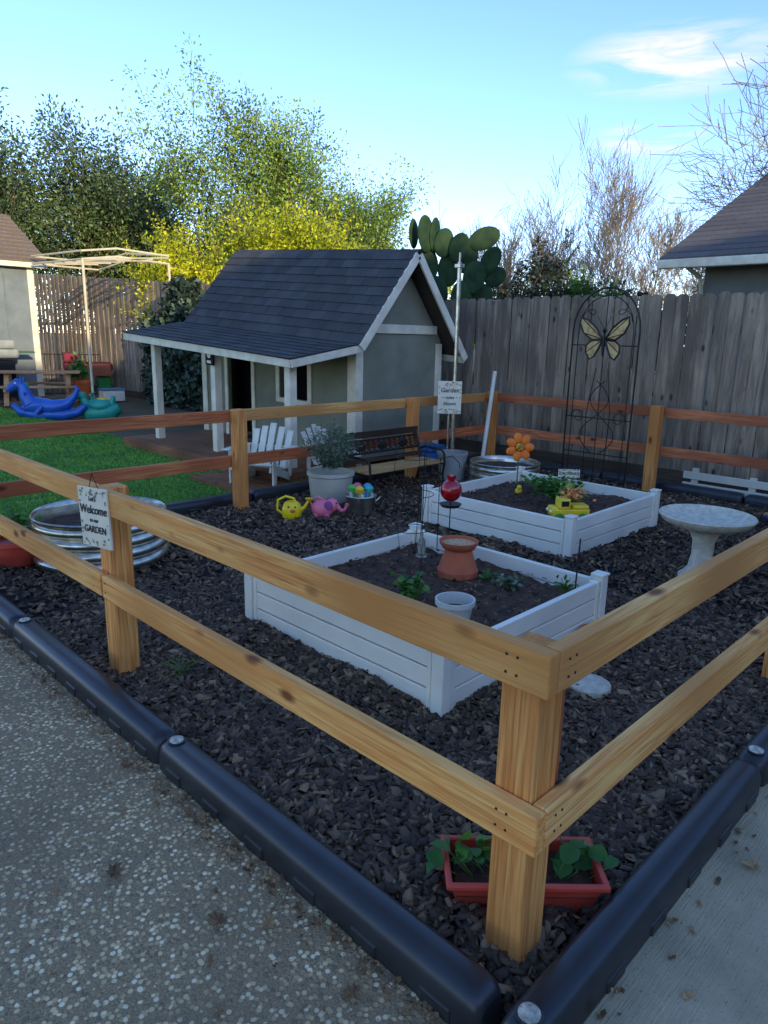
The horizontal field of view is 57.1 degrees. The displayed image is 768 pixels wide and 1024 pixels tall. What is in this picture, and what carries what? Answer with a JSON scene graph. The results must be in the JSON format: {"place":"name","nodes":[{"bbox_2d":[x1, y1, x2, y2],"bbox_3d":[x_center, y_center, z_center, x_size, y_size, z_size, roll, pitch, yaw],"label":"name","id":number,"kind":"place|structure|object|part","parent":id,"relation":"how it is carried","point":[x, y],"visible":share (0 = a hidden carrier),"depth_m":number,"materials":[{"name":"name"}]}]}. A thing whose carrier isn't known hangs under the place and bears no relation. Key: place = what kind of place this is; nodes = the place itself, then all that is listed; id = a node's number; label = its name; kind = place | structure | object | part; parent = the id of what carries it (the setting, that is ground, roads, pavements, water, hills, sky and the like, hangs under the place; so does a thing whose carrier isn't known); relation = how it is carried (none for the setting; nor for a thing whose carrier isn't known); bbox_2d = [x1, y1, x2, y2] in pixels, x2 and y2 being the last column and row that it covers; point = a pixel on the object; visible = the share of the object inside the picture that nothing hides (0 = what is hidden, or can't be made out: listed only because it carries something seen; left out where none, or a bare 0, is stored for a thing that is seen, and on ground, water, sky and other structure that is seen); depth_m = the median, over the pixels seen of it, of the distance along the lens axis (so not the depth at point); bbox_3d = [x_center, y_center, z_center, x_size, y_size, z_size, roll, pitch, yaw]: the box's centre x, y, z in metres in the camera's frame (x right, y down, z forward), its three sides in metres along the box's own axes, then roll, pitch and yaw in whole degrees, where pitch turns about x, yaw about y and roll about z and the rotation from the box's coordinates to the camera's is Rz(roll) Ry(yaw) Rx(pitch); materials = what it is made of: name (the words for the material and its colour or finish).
{"place":"outdoors","nodes":[
{"label":"outdoors","id":0,"kind":"place"},
{"bbox_2d":[0,214,47,398],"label":"garden shed","id":1,"kind":"structure","parent":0,"point":[18,319],"depth_m":16.20,"materials":[{"name":"grey paint"}]},
{"bbox_2d":[0,392,98,404],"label":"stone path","id":2,"kind":"structure","parent":0,"point":[51,396],"depth_m":16.48,"materials":[{"name":"grey stone"}]},
{"bbox_2d":[0,339,34,397],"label":"barbecue grill","id":3,"kind":"object","parent":2,"relation":"on","point":[7,349],"visible":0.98,"depth_m":15.43,"materials":[{"name":"silver metal"}]},
{"bbox_2d":[62,352,112,392],"bbox_3d":[-7.281,-3.390,17.387,1.100,1.050,0.770,-5,15,-25],"label":"activity play table","id":4,"kind":"object","parent":2,"relation":"on","point":[102,371],"visible":0.6,"depth_m":17.14,"materials":[{"name":"red plastic"}]},
{"bbox_2d":[0,633,445,1023],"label":"aggregate patio","id":5,"kind":"structure","parent":0,"point":[138,939],"depth_m":2.03,"materials":[{"name":"grey concrete"}]},
{"bbox_2d":[0,588,766,1023],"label":"fallen leaves","id":6,"kind":"object","parent":5,"relation":"on","point":[216,918],"visible":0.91,"depth_m":2.09,"materials":[{"name":"brown plant"}]},
{"bbox_2d":[0,455,767,1018],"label":"mulch","id":7,"kind":"object","parent":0,"point":[658,793],"visible":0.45,"depth_m":3.07,"materials":[{"name":"brown wood"}]},
{"bbox_2d":[0,509,43,566],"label":"red flower pot","id":8,"kind":"object","parent":7,"relation":"on","point":[12,554],"visible":0.37,"depth_m":4.86,"materials":[{"name":"plastic"}]},
{"bbox_2d":[29,496,168,575],"bbox_3d":[-2.028,0.155,5.071,0.912,0.358,0.912,15,19,43],"label":"galvanized planter tub","id":9,"kind":"object","parent":7,"relation":"on","point":[60,525],"visible":0.39,"depth_m":4.83,"materials":[{"name":"metal"}]},
{"bbox_2d":[160,652,205,679],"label":"weed grass","id":10,"kind":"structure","parent":7,"relation":"on","point":[183,668],"depth_m":3.37,"materials":[{"name":"green plant"}]},
{"bbox_2d":[276,495,312,519],"bbox_3d":[-0.801,-0.044,6.274,0.311,0.213,0.175,7,15,21],"label":"yellow watering can","id":11,"kind":"object","parent":7,"relation":"on","point":[291,509],"visible":0.97,"depth_m":6.24,"materials":[{"name":"plastic"}]},
{"bbox_2d":[310,495,348,517],"bbox_3d":[-0.493,-0.047,6.327,0.361,0.208,0.155,1,14,-1],"label":"pink elephant watering can","id":12,"kind":"object","parent":7,"relation":"on","point":[322,507],"visible":0.97,"depth_m":6.28,"materials":[{"name":"plastic"}]},
{"bbox_2d":[301,419,365,503],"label":"potted lavender","id":13,"kind":"object","parent":7,"relation":"on","point":[333,479],"visible":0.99,"depth_m":6.82,"materials":[{"name":"green plant"}]},
{"bbox_2d":[345,482,380,514],"bbox_3d":[-0.213,-0.127,6.542,0.299,0.270,0.299,15,19,43],"label":"galvanized bucket","id":14,"kind":"object","parent":7,"relation":"on","point":[360,500],"visible":1,"depth_m":6.46,"materials":[{"name":"metal"}]},
{"bbox_2d":[0,391,767,964],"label":"wooden garden fence","id":15,"kind":"object","parent":7,"relation":"on","point":[524,811],"visible":0.85,"depth_m":2.17,"materials":[{"name":"brown wood"}]},
{"bbox_2d":[77,473,113,550],"bbox_3d":[-1.280,-0.005,3.130,0.249,0.343,0.024,12,17,36],"label":"welcome sign","id":16,"kind":"object","parent":15,"relation":"attached to","point":[95,517],"visible":1,"depth_m":3.12,"materials":[{"name":"white wood"}]},
{"bbox_2d":[0,452,767,1023],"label":"landscape edging","id":17,"kind":"object","parent":7,"relation":"on","point":[574,982],"visible":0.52,"depth_m":2.11,"materials":[{"name":"black plastic"}]},
{"bbox_2d":[340,426,445,484],"bbox_3d":[0.106,-0.539,7.508,0.476,0.624,1.200,15,19,43],"label":"garden bench","id":18,"kind":"object","parent":7,"relation":"on","point":[369,470],"visible":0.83,"depth_m":7.55,"materials":[{"name":"black metal"}]},
{"bbox_2d":[244,522,609,716],"bbox_3d":[0.235,0.482,4.009,1.480,0.334,1.455,15,19,43],"label":"raised garden planter","id":19,"kind":"object","parent":7,"relation":"on","point":[538,602],"visible":0.59,"depth_m":3.80,"materials":[{"name":"white plastic"}]},
{"bbox_2d":[389,569,431,599],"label":"strawberry plant","id":20,"kind":"object","parent":19,"relation":"in","point":[409,588],"visible":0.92,"depth_m":3.81,"materials":[{"name":"green plant"}]},
{"bbox_2d":[391,439,433,554],"bbox_3d":[0.188,-0.088,4.644,0.285,0.771,0.285,15,19,43],"label":"wire plant cage","id":21,"kind":"object","parent":19,"relation":"on","point":[419,489],"visible":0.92,"depth_m":4.63,"materials":[{"name":"black metal"}]},
{"bbox_2d":[415,442,439,570],"bbox_3d":[0.253,-0.021,4.230,0.117,0.803,0.074,7,15,22],"label":"hanging glass feeder","id":22,"kind":"object","parent":19,"relation":"on","point":[421,553],"visible":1,"depth_m":4.27,"materials":[{"name":"black metal"}]},
{"bbox_2d":[436,456,461,550],"bbox_3d":[0.441,-0.052,4.684,0.150,0.653,0.150,15,19,43],"label":"red globe ornament","id":23,"kind":"object","parent":19,"relation":"on","point":[450,490],"visible":0.98,"depth_m":4.62,"materials":[{"name":"red glass"}]},
{"bbox_2d":[435,591,475,619],"bbox_3d":[0.358,0.497,3.567,0.204,0.125,0.204,15,19,43],"label":"white plant pot","id":24,"kind":"object","parent":19,"relation":"on","point":[461,604],"visible":0.74,"depth_m":3.57,"materials":[{"name":"plastic"}]},
{"bbox_2d":[437,535,478,580],"bbox_3d":[0.453,0.276,4.314,0.250,0.215,0.250,15,19,43],"label":"terracotta pot","id":25,"kind":"object","parent":19,"relation":"on","point":[457,562],"visible":1,"depth_m":4.24,"materials":[{"name":"orange ceramic"}]},
{"bbox_2d":[479,568,497,580],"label":"seedling plant","id":26,"kind":"object","parent":19,"relation":"in","point":[487,576],"visible":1,"depth_m":4.20,"materials":[{"name":"green plant"}]},
{"bbox_2d":[490,572,523,591],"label":"strawberry plant","id":27,"kind":"object","parent":19,"relation":"in","point":[508,582],"visible":1,"depth_m":4.03,"materials":[{"name":"green plant"}]},
{"bbox_2d":[553,575,578,593],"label":"seedling plant","id":28,"kind":"object","parent":19,"relation":"in","point":[564,587],"visible":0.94,"depth_m":3.95,"materials":[{"name":"green plant"}]},
{"bbox_2d":[575,538,580,588],"bbox_3d":[1.096,0.306,3.993,0.010,0.320,0.019,15,19,43],"label":"garden stake","id":29,"kind":"object","parent":19,"relation":"on","point":[577,562],"visible":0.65,"depth_m":3.98,"materials":[{"name":"black metal"}]},
{"bbox_2d":[418,443,444,458],"bbox_3d":[0.645,-0.727,9.002,0.300,0.280,0.450,15,19,43],"label":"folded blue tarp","id":30,"kind":"object","parent":7,"relation":"on","point":[431,453],"visible":0.37,"depth_m":8.85,"materials":[{"name":"blue plastic"}]},
{"bbox_2d":[437,381,461,448],"bbox_3d":[0.748,-0.959,8.215,0.270,1.115,0.061,2,14,2],"label":"garden rules sign","id":31,"kind":"object","parent":7,"relation":"on","point":[449,396],"visible":1,"depth_m":8.11,"materials":[{"name":"metal"}]},
{"bbox_2d":[437,449,467,480],"bbox_3d":[0.782,-0.531,8.123,0.360,0.330,0.360,15,19,43],"label":"white bucket","id":32,"kind":"object","parent":7,"relation":"on","point":[452,465],"visible":0.77,"depth_m":8.00,"materials":[{"name":"white plastic"}]},
{"bbox_2d":[481,371,496,455],"bbox_3d":[1.309,-1.157,8.881,0.052,1.211,0.306,10,17,32],"label":"pvc pipe","id":33,"kind":"object","parent":7,"relation":"on","point":[489,409],"visible":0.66,"depth_m":8.86,"materials":[{"name":"white paint"}]},
{"bbox_2d":[469,455,540,480],"bbox_3d":[1.355,-0.443,7.951,0.792,0.268,0.792,15,19,43],"label":"galvanized planter tub","id":34,"kind":"object","parent":7,"relation":"on","point":[486,466],"visible":0.62,"depth_m":7.90,"materials":[{"name":"metal"}]},
{"bbox_2d":[426,830,618,911],"bbox_3d":[0.403,1.044,2.091,0.564,0.180,0.237,1,14,-1],"label":"window box planter","id":35,"kind":"object","parent":7,"relation":"on","point":[576,878],"visible":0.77,"depth_m":2.06,"materials":[{"name":"red plastic"}]},
{"bbox_2d":[421,466,661,559],"bbox_3d":[1.393,-0.057,6.270,1.500,0.334,1.520,15,19,43],"label":"raised garden planter","id":36,"kind":"object","parent":7,"relation":"on","point":[497,506],"visible":0.81,"depth_m":5.93,"materials":[{"name":"white plastic"}]},
{"bbox_2d":[515,485,521,493],"bbox_3d":[1.241,-0.208,6.517,0.063,0.092,0.103,6,15,19],"label":"yellow toy duck","id":37,"kind":"object","parent":36,"relation":"on","point":[518,489],"visible":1,"depth_m":6.50},
{"bbox_2d":[506,433,534,484],"bbox_3d":[1.323,-0.514,6.891,0.271,0.518,0.067,4,14,11],"label":"orange flower pinwheel","id":38,"kind":"object","parent":36,"relation":"on","point":[526,445],"visible":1,"depth_m":6.85,"materials":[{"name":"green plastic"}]},
{"bbox_2d":[520,472,548,492],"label":"vegetable plant","id":39,"kind":"object","parent":36,"relation":"on","point":[527,479],"visible":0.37,"depth_m":6.55,"materials":[{"name":"green plant"}]},
{"bbox_2d":[528,471,583,504],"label":"vegetable plant","id":40,"kind":"object","parent":36,"relation":"in","point":[551,488],"visible":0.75,"depth_m":6.09,"materials":[{"name":"green plant"}]},
{"bbox_2d":[558,469,579,479],"bbox_3d":[1.741,-0.297,6.669,0.200,0.221,0.044,2,14,2],"label":"sign","id":41,"kind":"object","parent":36,"relation":"on","point":[573,474],"visible":0.93,"depth_m":6.63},
{"bbox_2d":[546,488,595,518],"bbox_3d":[1.460,-0.051,5.575,0.346,0.261,0.227,-3,15,-16],"label":"toy truck","id":42,"kind":"object","parent":36,"relation":"on","point":[563,506],"visible":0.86,"depth_m":5.53,"materials":[{"name":"yellow plastic"}]},
{"bbox_3d":[1.413,-0.076,5.568,0.060,0.042,0.124,0,14,-5],"label":"window","id":43,"kind":"part","parent":42,"relation":"part of","materials":[{"name":"black plastic"}]},
{"bbox_2d":[555,478,589,501],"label":"vegetable plant","id":44,"kind":"object","parent":36,"relation":"in","point":[570,485],"visible":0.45,"depth_m":5.76,"materials":[{"name":"green plant"}]},
{"bbox_2d":[570,673,610,698],"bbox_3d":[0.963,0.813,3.314,0.200,0.035,0.200,15,19,43],"label":"stepping stone","id":45,"kind":"object","parent":7,"relation":"on","point":[594,685],"visible":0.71,"depth_m":3.27,"materials":[{"name":"stone"}]},
{"bbox_2d":[561,286,640,487],"bbox_3d":[2.395,-1.376,7.851,0.812,2.171,0.061,15,19,43],"label":"butterfly trellis","id":46,"kind":"object","parent":7,"relation":"on","point":[592,333],"visible":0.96,"depth_m":7.79,"materials":[{"name":"black metal"}]},
{"bbox_2d":[659,504,758,575],"bbox_3d":[2.202,0.241,4.869,0.624,0.468,0.624,15,19,43],"label":"bird bath","id":47,"kind":"object","parent":7,"relation":"on","point":[706,526],"visible":0.83,"depth_m":4.83,"materials":[{"name":"white concrete"}]},
{"bbox_2d":[682,468,767,496],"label":"white wooden pallet","id":48,"kind":"object","parent":7,"relation":"on","point":[752,485],"visible":0.61,"depth_m":7.53,"materials":[{"name":"paint"}]},
{"bbox_2d":[762,512,767,522],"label":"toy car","id":49,"kind":"object","parent":7,"relation":"on","point":[765,518],"visible":1,"depth_m":6.41,"materials":[{"name":"purple plastic"}]},
{"bbox_2d":[0,333,767,1023],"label":"ground","id":50,"kind":"structure","parent":0,"point":[134,407],"depth_m":14.60,"materials":[{"name":"brown soil"}]},
{"bbox_2d":[0,370,80,406],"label":"wooden picnic table","id":51,"kind":"object","parent":50,"relation":"on","point":[69,386],"visible":0.73,"depth_m":15.18,"materials":[{"name":"brown wood"}]},
{"bbox_2d":[6,376,87,419],"bbox_3d":[-6.226,-2.099,13.051,1.415,0.793,0.425,-2,14,-13],"label":"blue rocking horse","id":52,"kind":"object","parent":50,"relation":"on","point":[40,407],"visible":0.99,"depth_m":12.97},
{"bbox_2d":[43,354,100,393],"bbox_3d":[-7.763,-3.381,17.390,1.530,1.010,0.020,-2,14,-14],"label":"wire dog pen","id":53,"kind":"object","parent":50,"relation":"on","point":[61,374],"visible":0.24,"depth_m":17.35,"materials":[{"name":"black metal"}]},
{"bbox_2d":[65,351,93,400],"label":"orange potted plant","id":54,"kind":"object","parent":50,"relation":"on","point":[83,383],"visible":0.74,"depth_m":16.18,"materials":[{"name":"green plant"}]},
{"bbox_2d":[77,392,122,418],"bbox_3d":[-5.378,-1.996,13.332,0.814,0.546,0.373,-3,14,-15],"label":"teal turtle rocker","id":55,"kind":"object","parent":50,"relation":"on","point":[100,407],"visible":0.9,"depth_m":13.22,"materials":[{"name":"plastic"}]},
{"bbox_2d":[31,247,170,398],"bbox_3d":[-6.281,-4.150,15.813,3.053,3.329,1.647,13,18,38],"label":"canopy frame","id":56,"kind":"object","parent":50,"relation":"on","point":[116,260],"visible":0.9,"depth_m":15.03,"materials":[{"name":"beige metal"}]},
{"bbox_2d":[97,388,125,400],"bbox_3d":[-6.308,-2.719,16.354,0.340,0.290,0.540,15,19,43],"label":"plastic storage box","id":57,"kind":"object","parent":50,"relation":"on","point":[117,393],"visible":0.88,"depth_m":16.24,"materials":[{"name":"white paint"}]},
{"bbox_2d":[0,407,299,525],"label":"lawn base","id":58,"kind":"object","parent":50,"relation":"on","point":[82,470],"depth_m":8.71,"materials":[{"name":"green plant"}]},
{"bbox_2d":[190,470,287,491],"bbox_3d":[-1.575,-0.318,7.672,1.100,0.075,0.553,15,19,43],"label":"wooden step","id":59,"kind":"object","parent":58,"relation":"on","point":[219,479],"visible":0.42,"depth_m":7.63,"materials":[{"name":"brown wood"}]},
{"bbox_2d":[221,423,297,485],"bbox_3d":[-1.303,-0.605,7.588,0.644,0.646,0.637,5,15,16],"label":"adirondack chair","id":60,"kind":"object","parent":58,"relation":"on","point":[275,470],"visible":0.65,"depth_m":7.72,"materials":[{"name":"white paint"}]},
{"bbox_2d":[0,86,307,363],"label":"distant trees","id":61,"kind":"object","parent":50,"relation":"on","point":[97,210],"visible":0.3,"depth_m":25.56,"materials":[{"name":"green plant"}]},
{"bbox_2d":[105,210,225,321],"bbox_3d":[-5.232,-4.971,17.344,3.322,4.255,3.164,15,19,43],"label":"yellow flowering shrub","id":62,"kind":"object","parent":50,"relation":"on","point":[189,270],"visible":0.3,"depth_m":16.34,"materials":[{"name":"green plant"}]},
{"bbox_2d":[136,274,204,411],"bbox_3d":[-4.360,-3.589,15.135,2.840,2.896,0.800,15,19,43],"label":"ivy hedge","id":63,"kind":"object","parent":50,"relation":"on","point":[181,373],"visible":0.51,"depth_m":14.84,"materials":[{"name":"green plant"}]},
{"bbox_2d":[144,147,264,280],"bbox_3d":[-6.159,-8.375,24.724,4.637,7.233,5.479,15,19,43],"label":"leafy tree","id":64,"kind":"object","parent":50,"relation":"on","point":[170,181],"visible":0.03,"depth_m":23.54,"materials":[{"name":"green plant"}]},
{"bbox_2d":[108,32,432,274],"bbox_3d":[-3.698,-9.388,23.177,9.864,10.061,6.040,-6,16,-28],"label":"leafy tree","id":65,"kind":"object","parent":50,"relation":"on","point":[273,152],"visible":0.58,"depth_m":22.08,"materials":[{"name":"green plant"}]},
{"bbox_2d":[181,173,377,283],"bbox_3d":[-2.761,-5.284,17.035,4.670,5.143,4.457,15,19,43],"label":"yellow flowering shrub","id":66,"kind":"object","parent":50,"relation":"on","point":[305,236],"visible":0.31,"depth_m":16.26,"materials":[{"name":"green plant"}]},
{"bbox_2d":[120,249,467,482],"bbox_3d":[-1.372,-2.278,9.741,3.915,2.884,3.187,15,19,43],"label":"playhouse","id":67,"kind":"object","parent":50,"relation":"on","point":[256,328],"visible":0.9,"depth_m":9.12,"materials":[{"name":"wood"}]},
{"bbox_2d":[283,209,365,248],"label":"yellow flowering shrub","id":68,"kind":"object","parent":50,"relation":"on","point":[339,246],"visible":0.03,"depth_m":17.19,"materials":[{"name":"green plant"}]},
{"bbox_2d":[222,97,435,248],"bbox_3d":[-2.378,-9.153,24.745,6.490,8.900,7.465,10,16,31],"label":"leafy tree","id":69,"kind":"object","parent":50,"relation":"on","point":[336,195],"visible":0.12,"depth_m":23.38,"materials":[{"name":"green plant"}]},
{"bbox_2d":[300,424,361,468],"bbox_3d":[-0.605,-0.687,8.079,0.588,0.596,0.595,11,17,33],"label":"adirondack chair","id":70,"kind":"object","parent":50,"relation":"on","point":[303,433],"visible":0.16,"depth_m":8.07,"materials":[{"name":"white paint"}]},
{"bbox_2d":[287,176,428,248],"bbox_3d":[-1.467,-7.832,23.987,5.504,6.724,5.701,5,14,15],"label":"leafy tree","id":71,"kind":"object","parent":50,"relation":"on","point":[387,224],"visible":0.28,"depth_m":23.25,"materials":[{"name":"green plant"}]},
{"bbox_2d":[33,273,767,493],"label":"wooden privacy fence","id":72,"kind":"object","parent":50,"relation":"on","point":[726,330],"visible":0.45,"depth_m":8.96,"materials":[{"name":"brown wood"}]},
{"bbox_2d":[450,253,464,448],"bbox_3d":[0.826,-1.672,8.179,0.084,2.520,0.080,15,19,43],"label":"metal pole","id":73,"kind":"object","parent":50,"relation":"on","point":[459,266],"visible":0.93,"depth_m":8.06,"materials":[{"name":"metal"}]},
{"bbox_2d":[409,215,505,370],"bbox_3d":[1.172,-3.040,11.696,1.626,3.485,0.471,2,14,4],"label":"prickly pear cactus","id":74,"kind":"object","parent":50,"relation":"on","point":[434,239],"visible":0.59,"depth_m":11.42,"materials":[{"name":"green plant"}]},
{"bbox_2d":[447,279,530,383],"bbox_3d":[3.062,-6.657,24.591,3.981,4.412,4.540,15,19,43],"label":"green shrub","id":75,"kind":"object","parent":50,"relation":"on","point":[449,290],"visible":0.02,"depth_m":23.99,"materials":[{"name":"green plant"}]},
{"bbox_2d":[429,184,556,300],"bbox_3d":[4.884,-9.080,27.638,5.290,7.651,4.882,15,19,43],"label":"bare tree","id":76,"kind":"object","parent":50,"relation":"on","point":[507,260],"visible":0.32,"depth_m":27.67,"materials":[{"name":"brown plant"}]},
{"bbox_2d":[478,229,581,385],"bbox_3d":[3.310,-4.307,16.033,2.468,3.976,1.966,0,14,-7],"label":"dark shrub","id":77,"kind":"object","parent":50,"relation":"on","point":[534,272],"visible":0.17,"depth_m":15.80,"materials":[{"name":"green plant"}]},
{"bbox_2d":[509,145,616,306],"bbox_3d":[6.140,-9.692,28.735,5.492,8.357,7.269,15,19,43],"label":"bare tree","id":78,"kind":"object","parent":50,"relation":"on","point":[560,237],"visible":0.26,"depth_m":27.92,"materials":[{"name":"brown plant"}]},
{"bbox_2d":[541,254,634,393],"bbox_3d":[4.737,-4.240,16.501,2.660,3.690,3.334,-2,14,-12],"label":"green shrub","id":79,"kind":"object","parent":50,"relation":"on","point":[578,287],"visible":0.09,"depth_m":15.98,"materials":[{"name":"green plant"}]},
{"bbox_2d":[519,114,681,381],"bbox_3d":[7.917,-9.690,27.053,5.658,9.247,5.314,15,19,43],"label":"bare tree","id":80,"kind":"object","parent":50,"relation":"on","point":[608,232],"visible":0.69,"depth_m":26.05,"materials":[{"name":"brown plant"}]},
{"bbox_2d":[581,182,709,318],"bbox_3d":[10.842,-9.558,29.603,6.584,7.887,4.946,15,19,43],"label":"bare tree","id":81,"kind":"object","parent":50,"relation":"on","point":[671,237],"visible":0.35,"depth_m":28.35,"materials":[{"name":"brown plant"}]},
{"bbox_2d":[627,287,685,395],"bbox_3d":[6.583,-3.949,17.189,1.973,2.887,2.386,15,19,43],"label":"dark shrub","id":82,"kind":"object","parent":50,"relation":"on","point":[639,294],"visible":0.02,"depth_m":16.61,"materials":[{"name":"green plant"}]},
{"bbox_2d":[583,784,767,1023],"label":"concrete walk","id":83,"kind":"structure","parent":50,"relation":"on","point":[718,965],"depth_m":1.91,"materials":[{"name":"grey concrete"}]},
{"bbox_2d":[652,219,704,324],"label":"bare tree","id":84,"kind":"object","parent":50,"relation":"on","point":[685,284],"visible":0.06,"depth_m":29.76,"materials":[{"name":"brown plant"}]},
{"bbox_2d":[649,42,767,309],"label":"bare tree","id":85,"kind":"object","parent":50,"relation":"on","point":[722,168],"visible":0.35,"depth_m":18.90,"materials":[{"name":"grey plant"}]},
{"bbox_2d":[700,264,767,431],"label":"walls","id":86,"kind":"structure","parent":50,"relation":"on","point":[745,280],"depth_m":13.14,"materials":[{"name":"grey paint"}]},
{"bbox_2d":[686,268,702,294],"bbox_3d":[5.859,-3.166,13.629,0.608,2.992,0.107,-8,17,-34],"label":"downspout","id":87,"kind":"object","parent":86,"relation":"attached to","point":[695,273],"visible":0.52,"depth_m":13.33,"materials":[{"name":"white metal"}]},
{"bbox_2d":[659,173,767,259],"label":"roof","id":88,"kind":"structure","parent":86,"relation":"on","point":[738,225],"depth_m":13.55,"materials":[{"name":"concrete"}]},
{"bbox_2d":[657,254,767,268],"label":"gutter","id":89,"kind":"object","parent":88,"relation":"attached to","point":[753,259],"visible":1,"depth_m":12.62,"materials":[{"name":"white metal"}]},
{"bbox_2d":[0,0,767,332],"label":"sky","id":90,"kind":"structure","parent":0,"point":[481,96],"materials":[{"name":"blue"}]}
]}

